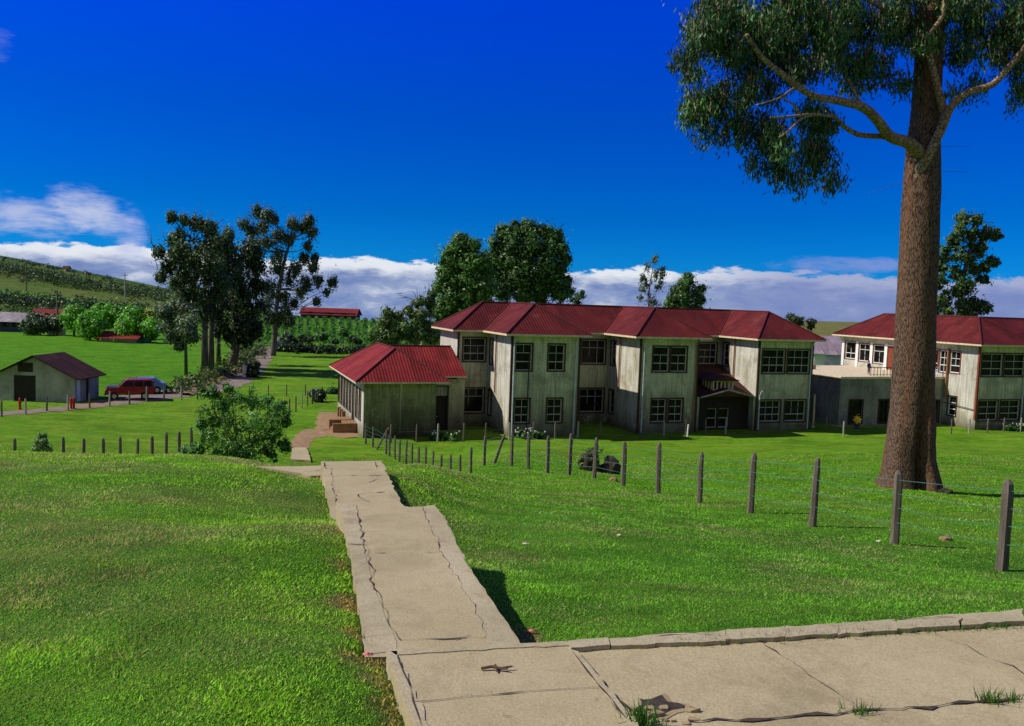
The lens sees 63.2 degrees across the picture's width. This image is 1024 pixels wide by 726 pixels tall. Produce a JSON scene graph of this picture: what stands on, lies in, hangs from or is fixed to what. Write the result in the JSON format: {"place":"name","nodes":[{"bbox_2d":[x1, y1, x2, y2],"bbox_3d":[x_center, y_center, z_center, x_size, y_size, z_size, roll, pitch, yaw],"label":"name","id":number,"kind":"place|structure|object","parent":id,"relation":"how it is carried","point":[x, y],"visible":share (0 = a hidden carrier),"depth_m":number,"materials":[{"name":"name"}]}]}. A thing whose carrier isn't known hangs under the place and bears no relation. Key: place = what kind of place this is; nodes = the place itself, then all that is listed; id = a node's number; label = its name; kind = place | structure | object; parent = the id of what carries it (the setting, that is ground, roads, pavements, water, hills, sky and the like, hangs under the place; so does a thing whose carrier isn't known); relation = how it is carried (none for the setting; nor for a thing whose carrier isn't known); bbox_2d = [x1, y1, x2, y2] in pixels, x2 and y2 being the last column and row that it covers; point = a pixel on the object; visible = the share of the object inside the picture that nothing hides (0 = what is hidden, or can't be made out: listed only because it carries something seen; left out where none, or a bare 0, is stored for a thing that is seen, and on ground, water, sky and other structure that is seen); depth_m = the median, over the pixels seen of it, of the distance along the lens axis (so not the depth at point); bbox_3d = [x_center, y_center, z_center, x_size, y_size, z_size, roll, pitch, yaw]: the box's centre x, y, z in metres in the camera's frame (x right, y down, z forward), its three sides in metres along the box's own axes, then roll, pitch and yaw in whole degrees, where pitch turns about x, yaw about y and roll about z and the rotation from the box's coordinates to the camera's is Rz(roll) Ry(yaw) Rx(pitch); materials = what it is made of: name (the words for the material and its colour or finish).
{"place":"outdoors","nodes":[
{"label":"outdoors","id":0,"kind":"place"},
{"bbox_2d":[65,401,117,406],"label":"dirt path","id":1,"kind":"structure","parent":0,"point":[98,403],"depth_m":62.73,"materials":[{"name":"soil"}]},
{"bbox_2d":[0,347,271,415],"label":"road","id":2,"kind":"structure","parent":0,"point":[236,380],"depth_m":68.88,"materials":[{"name":"grey asphalt"}]},
{"bbox_2d":[104,377,154,399],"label":"parked car","id":3,"kind":"object","parent":2,"relation":"on","point":[135,386],"visible":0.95,"depth_m":66.08,"materials":[{"name":"red metal"}]},
{"bbox_2d":[136,376,166,393],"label":"parked car","id":4,"kind":"object","parent":2,"relation":"on","point":[159,385],"visible":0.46,"depth_m":70.63,"materials":[{"name":"blue metal"}]},
{"bbox_2d":[180,365,242,394],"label":"soil bank","id":5,"kind":"structure","parent":0,"point":[192,392],"depth_m":79.00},
{"bbox_2d":[256,466,320,478],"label":"path","id":6,"kind":"structure","parent":0,"point":[310,471],"depth_m":13.80,"materials":[{"name":"concrete"}]},
{"bbox_2d":[290,447,310,462],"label":"path","id":7,"kind":"structure","parent":0,"point":[299,454],"depth_m":46.03,"materials":[{"name":"concrete"}]},
{"bbox_2d":[291,429,359,447],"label":"dirt path","id":8,"kind":"structure","parent":0,"point":[304,438],"depth_m":52.77,"materials":[{"name":"soil"}]},
{"bbox_2d":[314,412,338,429],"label":"dirt path","id":9,"kind":"structure","parent":0,"point":[322,421],"depth_m":59.50,"materials":[{"name":"soil"}]},
{"bbox_2d":[320,461,403,518],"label":"path","id":10,"kind":"structure","parent":0,"point":[357,481],"depth_m":11.96,"materials":[{"name":"concrete"}]},
{"bbox_2d":[336,502,519,666],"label":"path","id":11,"kind":"structure","parent":0,"point":[417,584],"depth_m":6.09,"materials":[{"name":"concrete"}]},
{"bbox_2d":[0,255,1023,725],"bbox_3d":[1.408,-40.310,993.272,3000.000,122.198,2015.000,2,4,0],"label":"ground","id":12,"kind":"structure","parent":0,"point":[296,373],"depth_m":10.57,"materials":[{"name":"green plant"}]},
{"bbox_2d":[0,312,43,331],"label":"farm house","id":13,"kind":"structure","parent":12,"relation":"on","point":[9,321],"depth_m":158.34,"materials":[{"name":"grey metal"}]},
{"bbox_2d":[17,308,57,335],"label":"field tree","id":14,"kind":"object","parent":12,"relation":"on","point":[32,324],"visible":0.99,"depth_m":148.85,"materials":[{"name":"green plant"}]},
{"bbox_2d":[25,432,54,452],"bbox_3d":[-24.675,4.288,43.381,1.363,1.854,1.391,-2,6,-41],"label":"young sapling","id":15,"kind":"object","parent":12,"relation":"on","point":[41,442],"visible":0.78,"depth_m":43.28,"materials":[{"name":"green plant"}]},
{"bbox_2d":[32,309,62,317],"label":"farm house","id":16,"kind":"structure","parent":12,"relation":"on","point":[44,312],"depth_m":187.13,"materials":[{"name":"red paint"}]},
{"bbox_2d":[38,313,64,334],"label":"field tree","id":17,"kind":"object","parent":12,"relation":"on","point":[55,321],"visible":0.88,"depth_m":151.04,"materials":[{"name":"green plant"}]},
{"bbox_2d":[0,352,105,401],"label":"field shed","id":18,"kind":"structure","parent":12,"relation":"on","point":[55,377],"depth_m":63.86,"materials":[{"name":"white wood"}]},
{"bbox_2d":[14,375,35,400],"bbox_3d":[-37.390,1.921,63.942,1.700,1.980,0.040,2,4,0],"label":"door","id":19,"kind":"structure","parent":18,"relation":"in","point":[24,385],"depth_m":63.92,"materials":[{"name":"brown wood"}]},
{"bbox_2d":[56,302,85,336],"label":"tree","id":20,"kind":"object","parent":12,"relation":"on","point":[65,316],"visible":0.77,"depth_m":148.72,"materials":[{"name":"green plant"}]},
{"bbox_2d":[70,304,110,339],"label":"tree","id":21,"kind":"object","parent":12,"relation":"on","point":[90,324],"visible":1,"depth_m":139.03,"materials":[{"name":"green plant"}]},
{"bbox_2d":[0,256,198,321],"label":"hillside scrub","id":22,"kind":"object","parent":12,"relation":"on","point":[34,300],"visible":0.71,"depth_m":286.19,"materials":[{"name":"green plant"}]},
{"bbox_2d":[1,386,197,416],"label":"wire fence","id":23,"kind":"object","parent":12,"relation":"on","point":[25,403],"visible":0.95,"depth_m":61.28,"materials":[{"name":"brown wood"}]},
{"bbox_2d":[91,302,115,329],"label":"tree","id":24,"kind":"object","parent":12,"relation":"on","point":[102,308],"visible":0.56,"depth_m":149.34,"materials":[{"name":"green plant"}]},
{"bbox_2d":[13,427,213,453],"bbox_3d":[-20.527,4.386,45.520,3.525,1.368,11.140,6,6,40],"label":"wire fence","id":25,"kind":"object","parent":12,"relation":"on","point":[120,444],"visible":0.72,"depth_m":43.80,"materials":[{"name":"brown wood"}]},
{"bbox_2d":[108,305,125,323],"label":"tree","id":26,"kind":"object","parent":12,"relation":"on","point":[115,311],"visible":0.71,"depth_m":149.36,"materials":[{"name":"green plant"}]},
{"bbox_2d":[103,311,141,340],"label":"tree","id":27,"kind":"object","parent":12,"relation":"on","point":[125,325],"visible":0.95,"depth_m":139.32,"materials":[{"name":"green plant"}]},
{"bbox_2d":[97,331,148,343],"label":"farm house","id":28,"kind":"structure","parent":12,"relation":"on","point":[107,336],"depth_m":138.38,"materials":[{"name":"red paint"}]},
{"bbox_2d":[118,302,145,327],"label":"tree","id":29,"kind":"object","parent":12,"relation":"on","point":[131,310],"visible":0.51,"depth_m":149.15,"materials":[{"name":"green plant"}]},
{"bbox_2d":[136,317,160,342],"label":"tree","id":30,"kind":"object","parent":12,"relation":"on","point":[148,324],"visible":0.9,"depth_m":139.06,"materials":[{"name":"green plant"}]},
{"bbox_2d":[140,298,158,321],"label":"tree","id":31,"kind":"object","parent":12,"relation":"on","point":[148,312],"visible":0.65,"depth_m":149.15,"materials":[{"name":"green plant"}]},
{"bbox_2d":[151,291,206,375],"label":"bushy tree","id":32,"kind":"object","parent":12,"relation":"on","point":[183,336],"visible":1,"depth_m":85.83,"materials":[{"name":"green plant"}]},
{"bbox_2d":[180,441,198,453],"bbox_3d":[-8.356,2.523,21.682,0.848,1.021,0.559,5,5,35],"label":"bush","id":33,"kind":"object","parent":12,"relation":"on","point":[188,448],"visible":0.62,"depth_m":21.58,"materials":[{"name":"green plant"}]},
{"bbox_2d":[145,196,246,368],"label":"eucalyptus tree","id":34,"kind":"object","parent":12,"relation":"on","point":[184,265],"visible":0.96,"depth_m":89.02,"materials":[{"name":"green plant"}]},
{"bbox_2d":[162,342,267,393],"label":"roadside undergrowth","id":35,"kind":"object","parent":12,"relation":"on","point":[209,373],"visible":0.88,"depth_m":84.87,"materials":[{"name":"green plant"}]},
{"bbox_2d":[203,222,236,368],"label":"eucalyptus tree","id":36,"kind":"object","parent":12,"relation":"on","point":[229,235],"visible":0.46,"depth_m":91.62,"materials":[{"name":"green plant"}]},
{"bbox_2d":[185,379,296,462],"bbox_3d":[-6.447,1.612,20.053,2.804,2.514,2.526,2,4,0],"label":"leafy bush","id":37,"kind":"object","parent":12,"relation":"on","point":[231,449],"visible":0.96,"depth_m":20.00,"materials":[{"name":"green plant"}]},
{"bbox_2d":[208,220,279,365],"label":"eucalyptus tree","id":38,"kind":"object","parent":12,"relation":"on","point":[246,332],"visible":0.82,"depth_m":94.30,"materials":[{"name":"green plant"}]},
{"bbox_2d":[240,361,260,377],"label":"clipped shrub","id":39,"kind":"object","parent":12,"relation":"on","point":[253,370],"visible":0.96,"depth_m":86.74,"materials":[{"name":"green plant"}]},
{"bbox_2d":[221,196,343,355],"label":"eucalyptus tree","id":40,"kind":"object","parent":12,"relation":"on","point":[275,319],"visible":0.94,"depth_m":111.29,"materials":[{"name":"green plant"}]},
{"bbox_2d":[308,388,326,402],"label":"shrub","id":41,"kind":"object","parent":12,"relation":"on","point":[319,395],"visible":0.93,"depth_m":69.14,"materials":[{"name":"green plant"}]},
{"bbox_2d":[276,340,370,353],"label":"field hedge","id":42,"kind":"object","parent":12,"relation":"on","point":[301,347],"visible":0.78,"depth_m":118.08,"materials":[{"name":"green plant"}]},
{"bbox_2d":[298,307,361,319],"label":"farm house","id":43,"kind":"structure","parent":12,"relation":"on","point":[311,312],"depth_m":212.26,"materials":[{"name":"red metal"}]},
{"bbox_2d":[257,315,439,344],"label":"crop rows","id":44,"kind":"object","parent":12,"relation":"on","point":[333,325],"visible":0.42,"depth_m":154.29,"materials":[{"name":"green plant"}]},
{"bbox_2d":[363,320,401,344],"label":"bushy tree","id":45,"kind":"object","parent":12,"relation":"on","point":[370,337],"visible":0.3,"depth_m":103.10,"materials":[{"name":"green plant"}]},
{"bbox_2d":[372,284,441,344],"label":"bushy tree","id":46,"kind":"object","parent":12,"relation":"on","point":[416,333],"visible":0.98,"depth_m":89.53,"materials":[{"name":"green plant"}]},
{"bbox_2d":[427,430,459,440],"bbox_3d":[-4.355,4.685,52.781,2.099,0.914,1.023,2,4,0],"label":"flower clump","id":47,"kind":"object","parent":12,"relation":"on","point":[433,436],"visible":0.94,"depth_m":52.62,"materials":[{"name":"green plant"}]},
{"bbox_2d":[423,226,511,332],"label":"cedar tree","id":48,"kind":"object","parent":12,"relation":"on","point":[465,273],"visible":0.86,"depth_m":94.42,"materials":[{"name":"green plant"}]},
{"bbox_2d":[483,215,576,303],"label":"cedar tree","id":49,"kind":"object","parent":12,"relation":"on","point":[528,246],"visible":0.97,"depth_m":98.35,"materials":[{"name":"green plant"}]},
{"bbox_2d":[515,427,545,439],"bbox_3d":[1.212,4.668,54.744,2.063,0.885,1.175,2,4,0],"label":"flower clump","id":50,"kind":"object","parent":12,"relation":"on","point":[537,435],"visible":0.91,"depth_m":54.50,"materials":[{"name":"green plant"}]},
{"bbox_2d":[327,301,826,437],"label":"hospital building","id":51,"kind":"structure","parent":12,"relation":"on","point":[497,366],"depth_m":59.04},
{"bbox_2d":[435,385,448,429],"bbox_3d":[-4.826,3.064,56.532,1.060,3.080,0.376,0,5,-20],"label":"door","id":52,"kind":"structure","parent":51,"relation":"in","point":[442,403],"depth_m":56.69,"materials":[{"name":"brown wood"}]},
{"bbox_2d":[462,336,486,361],"bbox_3d":[-2.685,-0.959,58.983,1.810,1.820,0.195,0,5,-20],"label":"window","id":53,"kind":"structure","parent":51,"relation":"in","point":[474,349],"depth_m":59.06,"materials":[{"name":"black glass"}]},
{"bbox_2d":[464,387,484,413],"bbox_3d":[-2.844,2.653,59.243,1.880,1.910,0.195,0,5,-20],"label":"window","id":54,"kind":"structure","parent":51,"relation":"in","point":[473,398],"depth_m":59.38,"materials":[{"name":"black glass"}]},
{"bbox_2d":[513,398,530,423],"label":"window","id":55,"kind":"structure","parent":51,"relation":"in","point":[519,404],"depth_m":55.27,"materials":[{"name":"black glass"}]},
{"bbox_2d":[514,343,533,371],"bbox_3d":[0.755,-0.385,54.944,1.330,1.920,0.195,0,5,-20],"label":"window","id":56,"kind":"structure","parent":51,"relation":"in","point":[522,350],"depth_m":55.01,"materials":[{"name":"black glass"}]},
{"bbox_2d":[545,397,563,423],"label":"window","id":57,"kind":"structure","parent":51,"relation":"in","point":[553,412],"depth_m":56.07,"materials":[{"name":"clear glass"}]},
{"bbox_2d":[547,343,565,371],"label":"window","id":58,"kind":"structure","parent":51,"relation":"in","point":[556,356],"depth_m":55.81,"materials":[{"name":"black glass"}]},
{"bbox_2d":[578,387,604,412],"bbox_3d":[5.931,2.795,62.429,2.130,1.940,0.195,0,5,-20],"label":"window","id":59,"kind":"structure","parent":51,"relation":"in","point":[591,399],"depth_m":62.52,"materials":[{"name":"clear glass"}]},
{"bbox_2d":[580,338,606,364],"bbox_3d":[6.058,-0.842,62.156,2.130,1.960,0.195,0,5,-20],"label":"window","id":60,"kind":"structure","parent":51,"relation":"in","point":[593,351],"depth_m":62.24,"materials":[{"name":"clear glass"}]},
{"bbox_2d":[608,388,613,414],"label":"window","id":61,"kind":"structure","parent":51,"relation":"in","point":[611,391],"depth_m":62.32,"materials":[{"name":"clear glass"}]},
{"bbox_2d":[610,340,616,365],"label":"window","id":62,"kind":"structure","parent":51,"relation":"in","point":[613,342],"depth_m":62.06,"materials":[{"name":"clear glass"}]},
{"bbox_2d":[649,398,667,423],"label":"window","id":63,"kind":"structure","parent":51,"relation":"in","point":[658,413],"depth_m":58.80,"materials":[{"name":"clear glass"}]},
{"bbox_2d":[651,345,670,372],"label":"window","id":64,"kind":"structure","parent":51,"relation":"in","point":[660,362],"depth_m":58.53,"materials":[{"name":"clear glass"}]},
{"bbox_2d":[667,398,683,422],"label":"window","id":65,"kind":"structure","parent":51,"relation":"in","point":[675,405],"depth_m":59.28,"materials":[{"name":"clear glass"}]},
{"bbox_2d":[669,346,688,372],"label":"window","id":66,"kind":"structure","parent":51,"relation":"in","point":[678,362],"depth_m":59.03,"materials":[{"name":"clear glass"}]},
{"bbox_2d":[699,342,717,363],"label":"window","id":67,"kind":"structure","parent":51,"relation":"in","point":[708,353],"depth_m":65.66,"materials":[{"name":"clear glass"}]},
{"bbox_2d":[706,408,717,428],"bbox_3d":[14.678,4.051,61.336,0.950,1.550,0.195,0,5,-20],"label":"porch door","id":68,"kind":"structure","parent":51,"relation":"in","point":[711,417],"depth_m":61.43,"materials":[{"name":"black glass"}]},
{"bbox_2d":[717,407,729,427],"bbox_3d":[15.641,4.058,61.686,1.000,1.550,0.195,0,5,-20],"label":"porch door","id":69,"kind":"structure","parent":51,"relation":"in","point":[722,411],"depth_m":61.76,"materials":[{"name":"black glass"}]},
{"bbox_2d":[722,342,729,366],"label":"window","id":70,"kind":"structure","parent":51,"relation":"in","point":[726,349],"depth_m":65.34,"materials":[{"name":"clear glass"}]},
{"bbox_2d":[757,399,781,422],"bbox_3d":[19.140,3.563,61.949,2.030,1.760,0.195,0,5,-20],"label":"window","id":71,"kind":"structure","parent":51,"relation":"in","point":[769,408],"depth_m":62.05,"materials":[{"name":"clear glass"}]},
{"bbox_2d":[761,348,786,373],"bbox_3d":[19.372,-0.133,61.708,2.150,1.940,0.195,0,5,-20],"label":"window","id":72,"kind":"structure","parent":51,"relation":"in","point":[772,362],"depth_m":61.79,"materials":[{"name":"clear glass"}]},
{"bbox_2d":[783,399,806,421],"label":"window","id":73,"kind":"structure","parent":51,"relation":"in","point":[794,409],"depth_m":62.82,"materials":[{"name":"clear glass"}]},
{"bbox_2d":[786,348,810,373],"bbox_3d":[21.492,-0.117,62.477,2.200,1.940,0.195,0,5,-20],"label":"window","id":74,"kind":"structure","parent":51,"relation":"in","point":[797,362],"depth_m":62.56,"materials":[{"name":"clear glass"}]},
{"bbox_2d":[568,290,586,303],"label":"thin tree","id":75,"kind":"object","parent":12,"relation":"on","point":[578,296],"visible":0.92,"depth_m":107.14,"materials":[{"name":"green plant"}]},
{"bbox_2d":[576,446,603,472],"bbox_3d":[2.908,3.794,31.403,1.139,1.358,0.971,2,4,0],"label":"shrub","id":76,"kind":"object","parent":12,"relation":"on","point":[587,460],"visible":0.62,"depth_m":31.12,"materials":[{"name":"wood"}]},
{"bbox_2d":[600,455,620,473],"bbox_3d":[3.696,3.985,31.354,0.781,1.003,0.780,0,5,-29],"label":"boulder","id":77,"kind":"object","parent":12,"relation":"on","point":[613,466],"visible":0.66,"depth_m":31.13,"materials":[{"name":"grey stone"}]},
{"bbox_2d":[636,252,669,306],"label":"slender tree","id":78,"kind":"object","parent":12,"relation":"on","point":[662,275],"visible":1,"depth_m":111.43,"materials":[{"name":"green plant"}]},
{"bbox_2d":[342,536,1023,725],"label":"crack weeds","id":79,"kind":"object","parent":12,"relation":"on","point":[640,716],"visible":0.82,"depth_m":4.36,"materials":[{"name":"green plant"}]},
{"bbox_2d":[660,272,711,308],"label":"cypress tree","id":80,"kind":"object","parent":12,"relation":"on","point":[681,295],"visible":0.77,"depth_m":114.53,"materials":[{"name":"green plant"}]},
{"bbox_2d":[365,423,1023,571],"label":"wire fence","id":81,"kind":"object","parent":12,"relation":"on","point":[1004,534],"visible":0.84,"depth_m":17.62,"materials":[{"name":"grey wood"}]},
{"bbox_2d":[390,417,1021,442],"bbox_3d":[16.486,4.692,58.636,50.230,1.322,2.422,0,5,-20],"label":"wire fence","id":82,"kind":"object","parent":12,"relation":"on","point":[555,428],"visible":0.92,"depth_m":57.16,"materials":[{"name":"grey wood"}]},
{"bbox_2d":[568,609,1023,651],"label":"kerb","id":83,"kind":"structure","parent":12,"relation":"on","point":[1015,617],"depth_m":5.18,"materials":[{"name":"concrete"}]},
{"bbox_2d":[819,335,841,364],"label":"farm house","id":84,"kind":"structure","parent":12,"relation":"on","point":[833,344],"depth_m":126.67,"materials":[{"name":"white paint"}]},
{"bbox_2d":[661,0,1023,492],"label":"eucalyptus tree","id":85,"kind":"object","parent":12,"relation":"on","point":[782,35],"visible":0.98,"depth_m":22.34,"materials":[{"name":"green plant"}]},
{"bbox_2d":[810,358,944,425],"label":"terrace block","id":86,"kind":"structure","parent":12,"relation":"on","point":[843,393],"depth_m":66.80,"materials":[{"name":"grey paint"}]},
{"bbox_2d":[847,399,863,424],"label":"window","id":87,"kind":"structure","parent":86,"relation":"in","point":[855,406],"depth_m":66.27,"materials":[{"name":"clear glass"}]},
{"bbox_2d":[877,399,889,423],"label":"window","id":88,"kind":"structure","parent":86,"relation":"in","point":[883,406],"depth_m":67.25,"materials":[{"name":"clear glass"}]},
{"bbox_2d":[832,313,1023,429],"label":"hospital building","id":89,"kind":"structure","parent":12,"relation":"on","point":[980,361],"depth_m":67.70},
{"bbox_2d":[844,341,855,359],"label":"window","id":90,"kind":"structure","parent":89,"relation":"in","point":[850,346],"depth_m":79.44,"materials":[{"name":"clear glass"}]},
{"bbox_2d":[858,343,869,361],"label":"window","id":91,"kind":"structure","parent":89,"relation":"in","point":[864,353],"depth_m":77.73,"materials":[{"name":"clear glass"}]},
{"bbox_2d":[872,344,884,364],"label":"window","id":92,"kind":"structure","parent":89,"relation":"in","point":[878,357],"depth_m":76.10,"materials":[{"name":"clear glass"}]},
{"bbox_2d":[887,345,893,369],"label":"door","id":93,"kind":"structure","parent":89,"relation":"in","point":[890,347],"depth_m":74.64,"materials":[{"name":"orange paint"}]},
{"bbox_2d":[938,349,946,372],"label":"window","id":94,"kind":"structure","parent":89,"relation":"in","point":[943,356],"depth_m":69.40,"materials":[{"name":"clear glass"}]},
{"bbox_2d":[946,395,957,416],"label":"window","id":95,"kind":"structure","parent":89,"relation":"in","point":[951,410],"depth_m":68.48,"materials":[{"name":"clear glass"}]},
{"bbox_2d":[948,350,961,373],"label":"window","id":96,"kind":"structure","parent":89,"relation":"in","point":[955,366],"depth_m":68.23,"materials":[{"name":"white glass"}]},
{"bbox_2d":[977,399,998,421],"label":"window","id":97,"kind":"structure","parent":89,"relation":"in","point":[987,408],"depth_m":66.78,"materials":[{"name":"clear glass"}]},
{"bbox_2d":[980,352,1003,376],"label":"window","id":98,"kind":"structure","parent":89,"relation":"in","point":[991,363],"depth_m":66.55,"materials":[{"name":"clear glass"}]},
{"bbox_2d":[998,399,1020,420],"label":"window","id":99,"kind":"structure","parent":89,"relation":"in","point":[1008,408],"depth_m":67.61,"materials":[{"name":"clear glass"}]},
{"bbox_2d":[1003,353,1023,376],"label":"window","id":100,"kind":"structure","parent":89,"relation":"in","point":[1013,362],"depth_m":67.35,"materials":[{"name":"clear glass"}]},
{"bbox_2d":[937,205,1004,316],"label":"pine tree","id":101,"kind":"object","parent":12,"relation":"on","point":[961,289],"visible":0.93,"depth_m":96.83,"materials":[{"name":"green plant"}]},
{"bbox_2d":[0,0,1023,322],"label":"sky","id":102,"kind":"structure","parent":0,"point":[401,126],"materials":[{"name":"blue"}]},
{"bbox_2d":[386,641,638,725],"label":"sidewalk","id":103,"kind":"structure","parent":0,"point":[556,683],"depth_m":4.30,"materials":[{"name":"concrete"}]},
{"bbox_2d":[579,625,1023,725],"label":"sidewalk","id":104,"kind":"structure","parent":0,"point":[930,678],"depth_m":4.57,"materials":[{"name":"concrete"}]},
{"bbox_2d":[814,342,829,364],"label":"farm house","id":105,"kind":"structure","parent":0,"point":[821,351],"depth_m":120.22,"materials":[{"name":"white paint"}]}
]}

